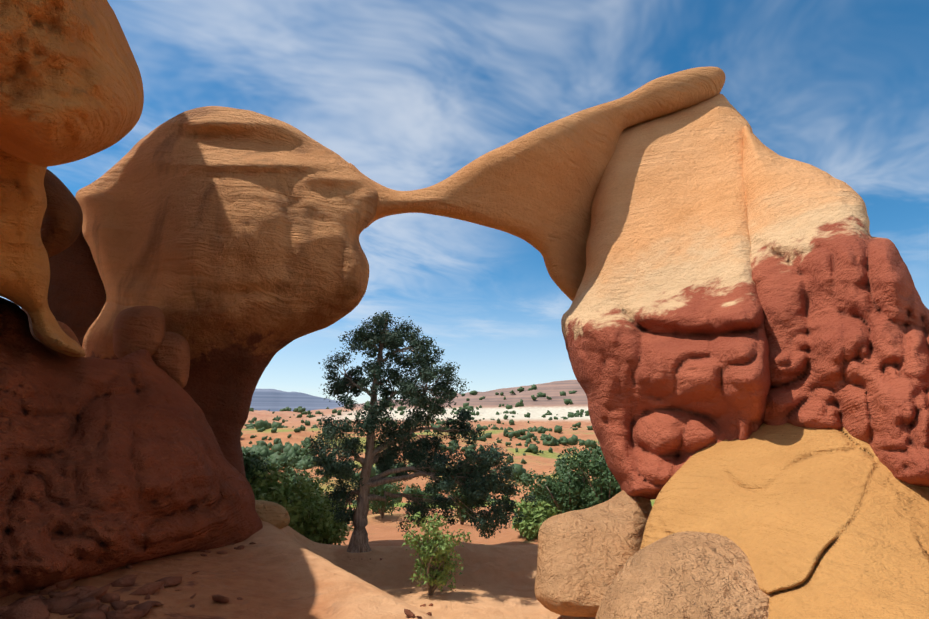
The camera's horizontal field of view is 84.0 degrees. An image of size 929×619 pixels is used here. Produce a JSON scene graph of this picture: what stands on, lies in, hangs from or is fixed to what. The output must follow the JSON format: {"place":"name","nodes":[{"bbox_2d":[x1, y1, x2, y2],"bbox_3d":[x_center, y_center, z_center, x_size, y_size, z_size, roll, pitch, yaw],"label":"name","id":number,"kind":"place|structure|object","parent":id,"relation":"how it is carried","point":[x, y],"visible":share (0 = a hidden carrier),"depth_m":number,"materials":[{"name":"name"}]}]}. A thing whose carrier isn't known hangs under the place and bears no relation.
{"place":"outdoors","nodes":[
{"label":"outdoors","id":0,"kind":"place"},
{"bbox_2d":[0,380,655,618],"bbox_3d":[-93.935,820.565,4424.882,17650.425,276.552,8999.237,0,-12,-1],"label":"ground","id":1,"kind":"structure","parent":0,"point":[286,572],"depth_m":8.25,"materials":[{"name":"orange sand"}]},
{"bbox_2d":[0,150,85,356],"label":"rock column","id":2,"kind":"structure","parent":1,"relation":"on","point":[24,272],"depth_m":5.44,"materials":[{"name":"orange stone"}]},
{"bbox_2d":[0,0,143,166],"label":"rock","id":3,"kind":"object","parent":2,"relation":"on","point":[71,87],"visible":1,"depth_m":3.54,"materials":[{"name":"orange stone"}]},
{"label":"rock","id":4,"kind":"object","parent":2,"relation":"on","visible":0},
{"bbox_2d":[41,169,82,257],"bbox_3d":[-7.465,-1.840,9.345,2.679,2.114,0.874,-11,-17,43],"label":"rock","id":5,"kind":"object","parent":4,"relation":"attached to","point":[62,223],"visible":0.6,"depth_m":8.51,"materials":[{"name":"brown stone"}]},
{"bbox_2d":[0,297,262,597],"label":"rock","id":6,"kind":"object","parent":1,"relation":"on","point":[106,465],"visible":1,"depth_m":5.70,"materials":[{"name":"red stone"}]},
{"bbox_2d":[40,321,80,359],"bbox_3d":[-5.872,0.474,7.516,1.159,0.636,0.477,-10,-16,40],"label":"rock","id":7,"kind":"object","parent":6,"relation":"on","point":[67,330],"visible":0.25,"depth_m":7.28,"materials":[{"name":"brown stone"}]},
{"bbox_2d":[113,306,165,357],"bbox_3d":[-5.940,0.446,9.403,0.750,1.055,1.385,11,-16,-41],"label":"rock block","id":8,"kind":"object","parent":6,"relation":"on","point":[136,328],"visible":0.77,"depth_m":8.99,"materials":[{"name":"brown stone"}]},
{"bbox_2d":[151,331,189,387],"bbox_3d":[-5.459,0.931,9.482,0.684,1.056,1.348,10,-16,-39],"label":"boulder","id":9,"kind":"object","parent":6,"relation":"on","point":[170,357],"visible":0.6,"depth_m":9.07,"materials":[{"name":"brown stone"}]},
{"bbox_2d":[75,106,377,477],"bbox_3d":[-6.122,-0.245,11.872,8.575,11.176,4.830,0,-12,-1],"label":"arch rock","id":10,"kind":"object","parent":1,"relation":"on","point":[225,240],"visible":0.69,"depth_m":10.36,"materials":[{"name":"brown stone"}]},
{"bbox_2d":[23,229,105,346],"bbox_3d":[-9.533,-0.734,12.666,3.214,4.201,0.857,0,-12,-1],"label":"cave rock","id":11,"kind":"object","parent":10,"relation":"attached to","point":[76,298],"visible":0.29,"depth_m":12.22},
{"bbox_2d":[349,66,725,301],"bbox_3d":[2.392,-3.626,12.954,10.559,7.310,2.838,4,-13,-18],"label":"rock arch","id":12,"kind":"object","parent":10,"relation":"attached to","point":[536,188],"visible":0.9,"depth_m":11.62,"materials":[{"name":"orange stone"}]},
{"bbox_2d":[0,542,479,618],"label":"rock chips","id":13,"kind":"object","parent":1,"relation":"on","point":[85,601],"visible":0.77,"depth_m":3.86,"materials":[{"name":"brown stone"}]},
{"bbox_2d":[255,500,289,528],"bbox_3d":[-3.449,3.490,8.746,1.057,0.515,0.670,0,-12,-1],"label":"boulder","id":14,"kind":"object","parent":1,"relation":"on","point":[275,514],"visible":0.54,"depth_m":8.51,"materials":[{"name":"brown stone"}]},
{"bbox_2d":[246,454,561,591],"bbox_3d":[-2.081,11.699,31.151,15.052,8.350,48.784,-2,-12,9],"label":"shrub foliage","id":15,"kind":"object","parent":1,"relation":"on","point":[530,524],"visible":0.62,"depth_m":10.98,"materials":[{"name":"green plant"}]},
{"bbox_2d":[306,310,535,552],"bbox_3d":[-0.880,2.116,9.430,4.113,4.252,3.174,0,-12,-1],"label":"juniper","id":16,"kind":"object","parent":1,"relation":"on","point":[406,384],"depth_m":9.05,"materials":[{"name":"green plant"}]},
{"bbox_2d":[240,384,608,504],"bbox_3d":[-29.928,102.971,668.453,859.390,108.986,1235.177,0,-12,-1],"label":"scrub","id":17,"kind":"object","parent":1,"relation":"on","point":[279,451],"visible":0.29,"depth_m":206.12,"materials":[{"name":"green plant"}]},
{"bbox_2d":[243,440,620,595],"bbox_3d":[-3.478,11.315,30.386,31.033,8.389,47.994,0,-12,-1],"label":"shrub","id":18,"kind":"object","parent":1,"relation":"on","point":[578,495],"depth_m":13.74,"materials":[{"name":"green plant"}]},
{"bbox_2d":[535,490,651,616],"bbox_3d":[1.733,3.202,7.093,1.568,1.263,3.312,-5,-13,23],"label":"boulder","id":19,"kind":"object","parent":1,"relation":"on","point":[584,555],"visible":0.77,"depth_m":6.40,"materials":[{"name":"brown stone"}]},
{"bbox_2d":[595,531,771,618],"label":"boulder","id":20,"kind":"object","parent":1,"relation":"on","point":[690,575],"visible":0.85,"depth_m":3.76,"materials":[{"name":"brown stone"}]},
{"bbox_2d":[640,423,928,618],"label":"boulder","id":21,"kind":"object","parent":1,"relation":"on","point":[812,523],"visible":0.58,"depth_m":4.23,"materials":[{"name":"orange stone"}]},
{"bbox_2d":[561,93,770,499],"bbox_3d":[4.296,-1.784,11.604,4.209,10.967,9.845,-8,-14,33],"label":"rock","id":22,"kind":"object","parent":21,"relation":"on","point":[664,334],"visible":0.88,"depth_m":8.61,"materials":[{"name":"stone"}]},
{"bbox_2d":[743,126,928,487],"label":"rock","id":23,"kind":"object","parent":22,"relation":"attached to","point":[846,316],"visible":0.75,"depth_m":6.20,"materials":[{"name":"red stone"}]},
{"bbox_2d":[0,0,928,403],"label":"sky","id":24,"kind":"structure","parent":0,"point":[408,93],"materials":[{"name":"blue"}]}
]}

